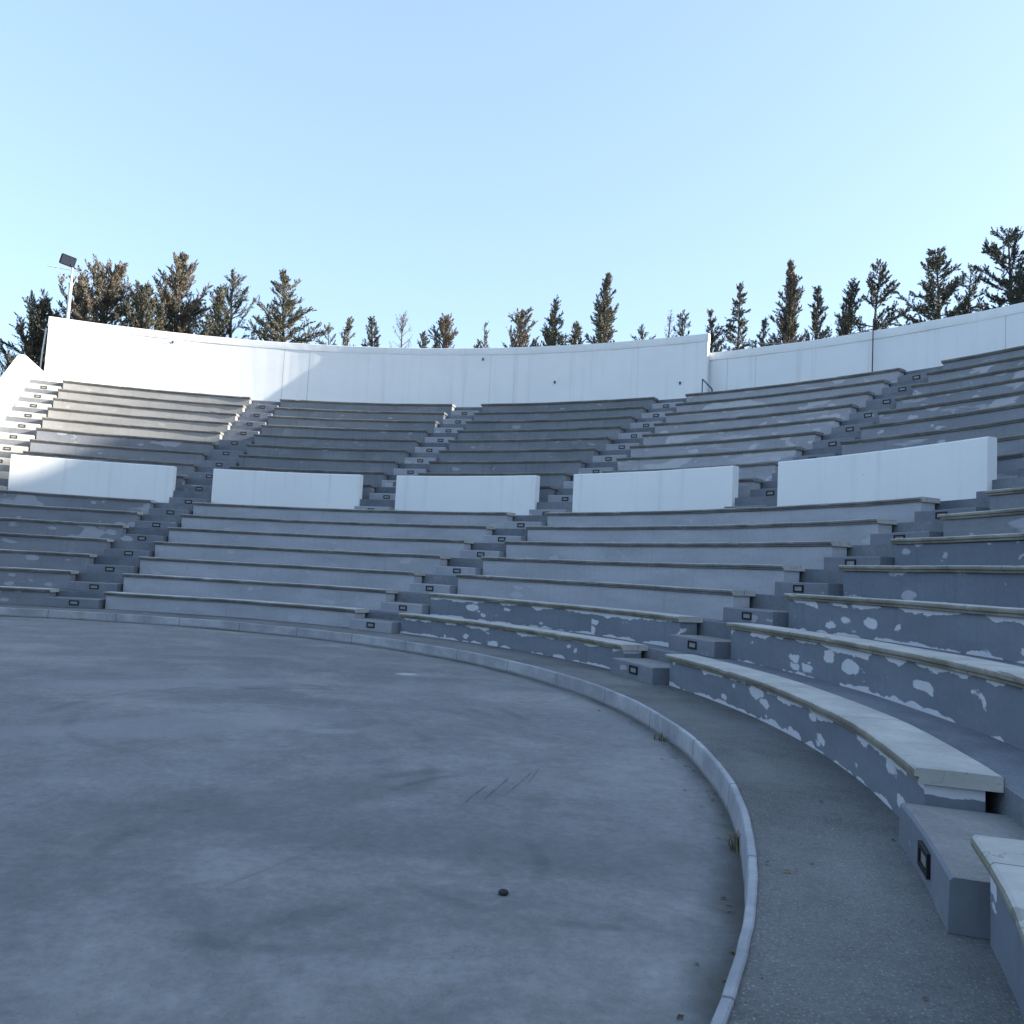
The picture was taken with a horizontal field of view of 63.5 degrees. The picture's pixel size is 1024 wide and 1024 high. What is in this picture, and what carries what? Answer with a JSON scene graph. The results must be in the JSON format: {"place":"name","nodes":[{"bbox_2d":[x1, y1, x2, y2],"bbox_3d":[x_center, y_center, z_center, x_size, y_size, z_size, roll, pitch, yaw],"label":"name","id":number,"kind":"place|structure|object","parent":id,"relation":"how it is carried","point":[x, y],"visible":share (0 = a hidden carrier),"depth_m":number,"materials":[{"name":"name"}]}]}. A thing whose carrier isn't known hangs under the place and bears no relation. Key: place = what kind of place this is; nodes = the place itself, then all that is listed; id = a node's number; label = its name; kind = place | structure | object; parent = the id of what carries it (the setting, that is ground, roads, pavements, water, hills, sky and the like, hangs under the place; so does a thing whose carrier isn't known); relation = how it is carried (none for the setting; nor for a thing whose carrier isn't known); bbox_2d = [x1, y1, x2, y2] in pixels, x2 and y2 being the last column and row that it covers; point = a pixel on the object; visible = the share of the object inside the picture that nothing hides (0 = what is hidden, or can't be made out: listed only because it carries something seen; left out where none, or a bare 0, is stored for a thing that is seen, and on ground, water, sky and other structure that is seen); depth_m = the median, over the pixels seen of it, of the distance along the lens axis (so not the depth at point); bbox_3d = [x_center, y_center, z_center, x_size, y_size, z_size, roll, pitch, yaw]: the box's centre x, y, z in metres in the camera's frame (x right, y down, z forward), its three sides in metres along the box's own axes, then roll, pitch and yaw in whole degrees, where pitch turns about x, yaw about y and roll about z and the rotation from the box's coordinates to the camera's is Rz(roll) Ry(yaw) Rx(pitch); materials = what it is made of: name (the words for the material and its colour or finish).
{"place":"outdoors","nodes":[
{"label":"outdoors","id":0,"kind":"place"},
{"bbox_2d":[0,616,744,1023],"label":"orchestra floor","id":1,"kind":"structure","parent":0,"point":[210,826],"depth_m":4.81,"materials":[{"name":"concrete"}]},
{"bbox_2d":[0,607,757,1023],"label":"kerb","id":2,"kind":"structure","parent":1,"relation":"on","point":[704,761],"depth_m":10.51,"materials":[{"name":"concrete"}]},
{"bbox_2d":[44,316,710,406],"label":"back wall","id":3,"kind":"structure","parent":0,"point":[258,370],"depth_m":42.18,"materials":[{"name":"white paint"}]},
{"bbox_2d":[0,604,1023,1023],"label":"walkway","id":4,"kind":"structure","parent":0,"point":[848,926],"depth_m":3.88,"materials":[{"name":"concrete"}]},
{"bbox_2d":[0,586,58,605],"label":"bench","id":5,"kind":"object","parent":4,"relation":"on","point":[23,595],"visible":0.99,"depth_m":20.85,"materials":[{"name":"grey paint"}]},
{"bbox_2d":[46,508,192,608],"bbox_3d":[-11.072,1.173,24.062,1.277,2.941,6.523,3,-4,-2],"label":"stairway","id":6,"kind":"object","parent":4,"relation":"on","point":[82,602],"visible":0.86,"depth_m":22.75,"materials":[{"name":"paint"}]},
{"bbox_2d":[104,591,368,626],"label":"bench","id":7,"kind":"object","parent":4,"relation":"on","point":[296,612],"visible":0.99,"depth_m":20.46,"materials":[{"name":"blue paint"}]},
{"bbox_2d":[349,521,546,632],"bbox_3d":[-1.261,1.491,21.248,1.276,2.943,6.528,0,-5,34],"label":"stairway","id":8,"kind":"object","parent":4,"relation":"on","point":[381,625],"visible":0.83,"depth_m":20.18,"materials":[{"name":"paint"}]},
{"bbox_2d":[398,613,647,668],"bbox_3d":[-0.051,2.394,15.784,0.929,0.443,7.174,6,-5,-37],"label":"bench","id":9,"kind":"object","parent":4,"relation":"on","point":[594,651],"visible":1,"depth_m":15.47,"materials":[{"name":"concrete"}]},
{"bbox_2d":[611,507,988,684],"bbox_3d":[4.886,1.215,13.259,6.526,2.943,1.276,5,-5,-19],"label":"stairway","id":10,"kind":"object","parent":4,"relation":"on","point":[651,671],"visible":0.74,"depth_m":12.72,"materials":[{"name":"paint"}]},
{"bbox_2d":[665,654,1004,817],"bbox_3d":[2.666,1.962,8.139,0.919,0.440,7.087,3,-4,-1],"label":"bench","id":11,"kind":"object","parent":4,"relation":"on","point":[891,763],"visible":0.99,"depth_m":6.47,"materials":[{"name":"concrete"}]},
{"bbox_2d":[899,803,1023,939],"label":"stairway","id":12,"kind":"object","parent":4,"relation":"on","point":[940,852],"visible":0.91,"depth_m":3.95,"materials":[{"name":"paint"}]},
{"bbox_2d":[970,835,1023,1018],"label":"bench","id":13,"kind":"object","parent":4,"relation":"on","point":[1002,860],"visible":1,"depth_m":3.10,"materials":[{"name":"concrete"}]},
{"bbox_2d":[0,366,1023,828],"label":"terrace","id":14,"kind":"structure","parent":0,"point":[1000,758],"depth_m":20.24,"materials":[{"name":"concrete"}]},
{"bbox_2d":[0,354,49,426],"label":"side wall","id":15,"kind":"structure","parent":14,"relation":"on","point":[21,371],"depth_m":33.78,"materials":[{"name":"beige paint"}]},
{"bbox_2d":[0,383,61,489],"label":"stairway","id":16,"kind":"object","parent":14,"relation":"on","point":[12,448],"visible":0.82,"depth_m":32.20,"materials":[{"name":"beige paint"}]},
{"bbox_2d":[0,567,78,589],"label":"bench","id":17,"kind":"object","parent":14,"relation":"on","point":[34,577],"visible":0.95,"depth_m":21.82,"materials":[{"name":"grey paint"}]},
{"bbox_2d":[0,549,96,571],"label":"bench","id":18,"kind":"object","parent":14,"relation":"on","point":[79,562],"visible":0.98,"depth_m":22.79,"materials":[{"name":"grey paint"}]},
{"bbox_2d":[0,532,113,555],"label":"bench","id":19,"kind":"object","parent":14,"relation":"on","point":[36,542],"visible":0.96,"depth_m":23.76,"materials":[{"name":"grey paint"}]},
{"bbox_2d":[0,517,128,540],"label":"bench","id":20,"kind":"object","parent":14,"relation":"on","point":[60,528],"visible":0.98,"depth_m":24.73,"materials":[{"name":"grey paint"}]},
{"bbox_2d":[0,503,142,526],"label":"bench","id":21,"kind":"object","parent":14,"relation":"on","point":[8,510],"visible":0.95,"depth_m":25.70,"materials":[{"name":"grey paint"}]},
{"bbox_2d":[0,490,155,513],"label":"bench","id":22,"kind":"object","parent":14,"relation":"on","point":[143,506],"visible":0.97,"depth_m":26.66,"materials":[{"name":"grey paint"}]},
{"bbox_2d":[8,454,176,502],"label":"parapet wall","id":23,"kind":"structure","parent":14,"relation":"on","point":[156,483],"depth_m":28.52,"materials":[{"name":"white paint"}]},
{"bbox_2d":[23,451,196,477],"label":"bench","id":24,"kind":"object","parent":14,"relation":"on","point":[186,469],"visible":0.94,"depth_m":30.50,"materials":[{"name":"grey paint"}]},
{"bbox_2d":[30,439,206,466],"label":"bench","id":25,"kind":"object","parent":14,"relation":"on","point":[72,448],"visible":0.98,"depth_m":31.37,"materials":[{"name":"grey paint"}]},
{"bbox_2d":[36,427,215,454],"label":"bench","id":26,"kind":"object","parent":14,"relation":"on","point":[206,447],"visible":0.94,"depth_m":32.35,"materials":[{"name":"grey paint"}]},
{"bbox_2d":[42,417,223,444],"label":"bench","id":27,"kind":"object","parent":14,"relation":"on","point":[124,429],"visible":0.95,"depth_m":33.33,"materials":[{"name":"beige paint"}]},
{"bbox_2d":[47,407,231,434],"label":"bench","id":28,"kind":"object","parent":14,"relation":"on","point":[115,418],"visible":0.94,"depth_m":34.30,"materials":[{"name":"beige paint"}]},
{"bbox_2d":[53,397,238,424],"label":"bench","id":29,"kind":"object","parent":14,"relation":"on","point":[63,403],"visible":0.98,"depth_m":35.28,"materials":[{"name":"beige paint"}]},
{"bbox_2d":[58,388,245,416],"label":"bench","id":30,"kind":"object","parent":14,"relation":"on","point":[141,401],"visible":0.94,"depth_m":36.24,"materials":[{"name":"beige paint"}]},
{"bbox_2d":[62,380,252,407],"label":"bench","id":31,"kind":"object","parent":14,"relation":"on","point":[146,393],"visible":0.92,"depth_m":37.23,"materials":[{"name":"beige paint"}]},
{"bbox_2d":[169,404,278,503],"bbox_3d":[-11.248,-2.528,33.347,1.276,5.355,9.358,3,-4,-2],"label":"stairway","id":32,"kind":"object","parent":14,"relation":"on","point":[202,475],"visible":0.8,"depth_m":32.59,"materials":[{"name":"paint"}]},
{"bbox_2d":[122,573,397,610],"bbox_3d":[-6.567,2.041,21.342,7.900,0.526,0.997,2,-5,16],"label":"bench","id":33,"kind":"object","parent":14,"relation":"on","point":[346,596],"visible":0.98,"depth_m":21.42,"materials":[{"name":"blue paint"}]},
{"bbox_2d":[139,556,425,591],"bbox_3d":[-6.281,1.663,22.294,8.522,0.522,1.041,2,-5,16],"label":"bench","id":34,"kind":"object","parent":14,"relation":"on","point":[367,578],"visible":0.95,"depth_m":22.39,"materials":[{"name":"blue paint"}]},
{"bbox_2d":[211,469,362,508],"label":"parapet wall","id":35,"kind":"structure","parent":14,"relation":"on","point":[291,489],"depth_m":28.80,"materials":[{"name":"white paint"}]},
{"bbox_2d":[154,541,450,574],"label":"bench","id":36,"kind":"object","parent":14,"relation":"on","point":[427,563],"visible":0.98,"depth_m":23.34,"materials":[{"name":"blue paint"}]},
{"bbox_2d":[238,454,399,474],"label":"bench","id":37,"kind":"object","parent":14,"relation":"on","point":[387,466],"visible":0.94,"depth_m":31.69,"materials":[{"name":"paint"}]},
{"bbox_2d":[167,527,473,557],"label":"bench","id":38,"kind":"object","parent":14,"relation":"on","point":[452,548],"visible":0.96,"depth_m":24.32,"materials":[{"name":"blue paint"}]},
{"bbox_2d":[246,444,410,462],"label":"bench","id":39,"kind":"object","parent":14,"relation":"on","point":[400,455],"visible":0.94,"depth_m":32.68,"materials":[{"name":"paint"}]},
{"bbox_2d":[180,514,494,542],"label":"bench","id":40,"kind":"object","parent":14,"relation":"on","point":[475,533],"visible":0.95,"depth_m":25.28,"materials":[{"name":"blue paint"}]},
{"bbox_2d":[254,434,420,452],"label":"bench","id":41,"kind":"object","parent":14,"relation":"on","point":[336,442],"visible":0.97,"depth_m":33.67,"materials":[{"name":"paint"}]},
{"bbox_2d":[261,424,429,442],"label":"bench","id":42,"kind":"object","parent":14,"relation":"on","point":[420,435],"visible":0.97,"depth_m":34.66,"materials":[{"name":"paint"}]},
{"bbox_2d":[267,415,438,432],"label":"bench","id":43,"kind":"object","parent":14,"relation":"on","point":[430,426],"visible":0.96,"depth_m":35.64,"materials":[{"name":"paint"}]},
{"bbox_2d":[192,502,514,528],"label":"bench","id":44,"kind":"object","parent":14,"relation":"on","point":[496,519],"visible":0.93,"depth_m":26.26,"materials":[{"name":"blue paint"}]},
{"bbox_2d":[274,407,447,423],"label":"bench","id":45,"kind":"object","parent":14,"relation":"on","point":[439,417],"visible":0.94,"depth_m":36.64,"materials":[{"name":"paint"}]},
{"bbox_2d":[280,399,455,414],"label":"bench","id":46,"kind":"object","parent":14,"relation":"on","point":[356,406],"visible":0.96,"depth_m":37.63,"materials":[{"name":"paint"}]},
{"bbox_2d":[354,411,479,509],"bbox_3d":[-3.309,-2.169,32.406,1.276,5.352,9.362,2,-5,16],"label":"stairway","id":47,"kind":"object","parent":14,"relation":"on","point":[383,496],"visible":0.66,"depth_m":31.78,"materials":[{"name":"paint"}]},
{"bbox_2d":[395,475,539,514],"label":"parapet wall","id":48,"kind":"structure","parent":14,"relation":"on","point":[517,495],"depth_m":26.96,"materials":[{"name":"white paint"}]},
{"bbox_2d":[428,459,586,474],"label":"bench","id":49,"kind":"object","parent":14,"relation":"on","point":[569,466],"visible":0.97,"depth_m":29.61,"materials":[{"name":"paint"}]},
{"bbox_2d":[439,447,600,462],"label":"bench","id":50,"kind":"object","parent":14,"relation":"on","point":[587,454],"visible":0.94,"depth_m":30.50,"materials":[{"name":"paint"}]},
{"bbox_2d":[448,436,612,450],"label":"bench","id":51,"kind":"object","parent":14,"relation":"on","point":[600,442],"visible":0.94,"depth_m":31.39,"materials":[{"name":"paint"}]},
{"bbox_2d":[457,425,625,439],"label":"bench","id":52,"kind":"object","parent":14,"relation":"on","point":[613,432],"visible":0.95,"depth_m":32.32,"materials":[{"name":"paint"}]},
{"bbox_2d":[465,415,636,429],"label":"bench","id":53,"kind":"object","parent":14,"relation":"on","point":[624,421],"visible":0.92,"depth_m":33.23,"materials":[{"name":"paint"}]},
{"bbox_2d":[473,406,647,420],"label":"bench","id":54,"kind":"object","parent":14,"relation":"on","point":[637,411],"visible":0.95,"depth_m":34.12,"materials":[{"name":"paint"}]},
{"bbox_2d":[428,593,702,646],"bbox_3d":[0.723,2.058,16.392,0.984,0.524,7.782,6,-5,-37],"label":"bench","id":55,"kind":"object","parent":14,"relation":"on","point":[654,628],"visible":1,"depth_m":15.94,"materials":[{"name":"concrete"}]},
{"bbox_2d":[481,397,657,411],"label":"bench","id":56,"kind":"object","parent":14,"relation":"on","point":[647,402],"visible":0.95,"depth_m":35.04,"materials":[{"name":"paint"}]},
{"bbox_2d":[456,574,754,619],"bbox_3d":[1.504,1.680,17.006,1.027,0.525,8.394,6,-5,-37],"label":"bench","id":57,"kind":"object","parent":14,"relation":"on","point":[706,603],"visible":0.93,"depth_m":16.48,"materials":[{"name":"blue paint"}]},
{"bbox_2d":[529,402,683,514],"bbox_3d":[3.769,-2.032,29.140,1.276,5.355,9.363,0,-5,34],"label":"stairway","id":58,"kind":"object","parent":14,"relation":"on","point":[569,484],"visible":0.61,"depth_m":28.83,"materials":[{"name":"paint"}]},
{"bbox_2d":[481,556,804,594],"bbox_3d":[2.287,1.304,17.619,1.087,0.524,9.006,6,-5,-37],"label":"bench","id":59,"kind":"object","parent":14,"relation":"on","point":[759,578],"visible":1,"depth_m":16.95,"materials":[{"name":"blue paint"}]},
{"bbox_2d":[572,466,738,511],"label":"parapet wall","id":60,"kind":"structure","parent":14,"relation":"on","point":[694,488],"depth_m":23.22,"materials":[{"name":"white paint"}]},
{"bbox_2d":[504,541,851,568],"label":"bench","id":61,"kind":"object","parent":14,"relation":"on","point":[809,554],"visible":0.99,"depth_m":17.46,"materials":[{"name":"blue paint"}]},
{"bbox_2d":[616,446,804,469],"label":"bench","id":62,"kind":"object","parent":14,"relation":"on","point":[782,454],"visible":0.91,"depth_m":25.34,"materials":[{"name":"blue paint"}]},
{"bbox_2d":[526,518,897,544],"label":"bench","id":63,"kind":"object","parent":14,"relation":"on","point":[857,531],"visible":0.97,"depth_m":18.06,"materials":[{"name":"blue paint"}]},
{"bbox_2d":[629,431,823,456],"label":"bench","id":64,"kind":"object","parent":14,"relation":"on","point":[805,440],"visible":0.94,"depth_m":26.00,"materials":[{"name":"blue paint"}]},
{"bbox_2d":[642,417,841,444],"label":"bench","id":65,"kind":"object","parent":14,"relation":"on","point":[824,425],"visible":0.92,"depth_m":26.76,"materials":[{"name":"blue paint"}]},
{"bbox_2d":[545,497,939,525],"bbox_3d":[4.627,0.168,19.459,1.217,0.524,10.837,6,-5,-37],"label":"bench","id":66,"kind":"object","parent":14,"relation":"on","point":[900,510],"visible":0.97,"depth_m":18.56,"materials":[{"name":"blue paint"}]},
{"bbox_2d":[654,404,858,432],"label":"bench","id":67,"kind":"object","parent":14,"relation":"on","point":[843,412],"visible":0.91,"depth_m":27.46,"materials":[{"name":"blue paint"}]},
{"bbox_2d":[665,391,875,421],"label":"bench","id":68,"kind":"object","parent":14,"relation":"on","point":[859,399],"visible":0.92,"depth_m":28.23,"materials":[{"name":"blue paint"}]},
{"bbox_2d":[675,379,890,411],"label":"bench","id":69,"kind":"object","parent":14,"relation":"on","point":[876,386],"visible":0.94,"depth_m":28.93,"materials":[{"name":"blue paint"}]},
{"bbox_2d":[685,368,905,401],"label":"bench","id":70,"kind":"object","parent":14,"relation":"on","point":[891,375],"visible":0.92,"depth_m":29.65,"materials":[{"name":"blue paint"}]},
{"bbox_2d":[724,370,937,507],"bbox_3d":[9.624,-2.130,23.732,9.362,5.353,1.276,6,-6,-38],"label":"stairway","id":71,"kind":"object","parent":14,"relation":"on","point":[823,444],"visible":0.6,"depth_m":24.04,"materials":[{"name":"paint"}]},
{"bbox_2d":[726,622,1023,750],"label":"bench","id":72,"kind":"object","parent":14,"relation":"on","point":[985,697],"visible":1,"depth_m":7.84,"materials":[{"name":"concrete"}]},
{"bbox_2d":[777,436,996,505],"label":"parapet wall","id":73,"kind":"structure","parent":14,"relation":"on","point":[958,470],"depth_m":17.77,"materials":[{"name":"white paint"}]},
{"bbox_2d":[784,593,1023,663],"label":"bench","id":74,"kind":"object","parent":14,"relation":"on","point":[995,632],"visible":1,"depth_m":9.43,"materials":[{"name":"concrete"}]},
{"bbox_2d":[838,565,1023,607],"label":"bench","id":75,"kind":"object","parent":14,"relation":"on","point":[1000,586],"visible":0.96,"depth_m":10.61,"materials":[{"name":"concrete"}]},
{"bbox_2d":[840,417,1023,454],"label":"bench","id":76,"kind":"object","parent":14,"relation":"on","point":[1009,427],"visible":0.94,"depth_m":20.10,"materials":[{"name":"grey paint"}]},
{"bbox_2d":[859,403,1023,438],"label":"bench","id":77,"kind":"object","parent":14,"relation":"on","point":[986,415],"visible":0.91,"depth_m":20.92,"materials":[{"name":"grey paint"}]},
{"bbox_2d":[877,389,1023,423],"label":"bench","id":78,"kind":"object","parent":14,"relation":"on","point":[960,405],"visible":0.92,"depth_m":21.77,"materials":[{"name":"grey paint"}]},
{"bbox_2d":[890,533,1023,565],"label":"bench","id":79,"kind":"object","parent":14,"relation":"on","point":[996,550],"visible":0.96,"depth_m":11.61,"materials":[{"name":"concrete"}]},
{"bbox_2d":[894,377,1023,408],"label":"bench","id":80,"kind":"object","parent":14,"relation":"on","point":[1002,386],"visible":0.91,"depth_m":22.56,"materials":[{"name":"grey paint"}]},
{"bbox_2d":[911,366,1023,394],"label":"bench","id":81,"kind":"object","parent":14,"relation":"on","point":[976,379],"visible":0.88,"depth_m":23.40,"materials":[{"name":"grey paint"}]},
{"bbox_2d":[926,355,1023,381],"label":"bench","id":82,"kind":"object","parent":14,"relation":"on","point":[974,369],"visible":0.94,"depth_m":24.23,"materials":[{"name":"grey paint"}]},
{"bbox_2d":[939,508,1023,536],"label":"bench","id":83,"kind":"object","parent":14,"relation":"on","point":[1003,521],"visible":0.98,"depth_m":12.51,"materials":[{"name":"grey paint"}]},
{"bbox_2d":[0,0,1023,375],"label":"sky","id":84,"kind":"structure","parent":0,"point":[477,162],"materials":[{"name":"blue"}]},
{"bbox_2d":[708,302,1023,391],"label":"back wall","id":85,"kind":"structure","parent":0,"point":[924,345],"depth_m":33.51,"materials":[{"name":"white paint"}]},
{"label":"embankment","id":86,"kind":"structure","parent":0,"visible":0},
{"bbox_2d":[0,290,65,370],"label":"cypress tree","id":87,"kind":"object","parent":86,"relation":"on","point":[30,350],"visible":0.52,"depth_m":45.65,"materials":[{"name":"green plant"}]},
{"bbox_2d":[36,254,150,361],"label":"cypress tree","id":88,"kind":"object","parent":86,"relation":"on","point":[110,298],"visible":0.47,"depth_m":46.17,"materials":[{"name":"green plant"}]},
{"bbox_2d":[112,279,172,331],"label":"cypress tree","id":89,"kind":"object","parent":86,"relation":"on","point":[142,299],"visible":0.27,"depth_m":45.66,"materials":[{"name":"green plant"}]},
{"bbox_2d":[125,251,212,333],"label":"cypress tree","id":90,"kind":"object","parent":86,"relation":"on","point":[172,305],"visible":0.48,"depth_m":48.30,"materials":[{"name":"green plant"}]},
{"bbox_2d":[193,284,234,336],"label":"cypress tree","id":91,"kind":"object","parent":86,"relation":"on","point":[218,310],"visible":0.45,"depth_m":47.23,"materials":[{"name":"green plant"}]},
{"bbox_2d":[200,268,261,339],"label":"cypress tree","id":92,"kind":"object","parent":86,"relation":"on","point":[230,296],"visible":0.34,"depth_m":49.16,"materials":[{"name":"green plant"}]},
{"bbox_2d":[239,267,325,343],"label":"cypress tree","id":93,"kind":"object","parent":86,"relation":"on","point":[277,322],"visible":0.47,"depth_m":48.15,"materials":[{"name":"green plant"}]},
{"bbox_2d":[583,272,620,343],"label":"cypress tree","id":94,"kind":"object","parent":86,"relation":"on","point":[604,317],"visible":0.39,"depth_m":45.56,"materials":[{"name":"green plant"}]},
{"bbox_2d":[764,260,809,345],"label":"cypress tree","id":95,"kind":"object","parent":86,"relation":"on","point":[788,326],"visible":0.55,"depth_m":41.15,"materials":[{"name":"green plant"}]},
{"bbox_2d":[833,277,868,336],"bbox_3d":[16.208,-7.397,39.309,2.777,7.823,2.806,6,-5,-38],"label":"cypress tree","id":96,"kind":"object","parent":86,"relation":"on","point":[845,321],"visible":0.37,"depth_m":39.39,"materials":[{"name":"green plant"}]},
{"bbox_2d":[854,259,910,332],"bbox_3d":[17.296,-7.761,39.339,3.107,8.665,2.599,5,-5,-23],"label":"cypress tree","id":97,"kind":"object","parent":86,"relation":"on","point":[881,277],"visible":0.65,"depth_m":39.35,"materials":[{"name":"green plant"}]},
{"bbox_2d":[890,246,985,325],"bbox_3d":[18.678,-7.659,36.105,4.670,8.116,4.335,5,-5,-29],"label":"cypress tree","id":98,"kind":"object","parent":86,"relation":"on","point":[946,292],"visible":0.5,"depth_m":36.09,"materials":[{"name":"green plant"}]},
{"bbox_2d":[963,225,1023,313],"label":"cypress tree","id":99,"kind":"object","parent":86,"relation":"on","point":[997,254],"visible":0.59,"depth_m":34.73,"materials":[{"name":"green plant"}]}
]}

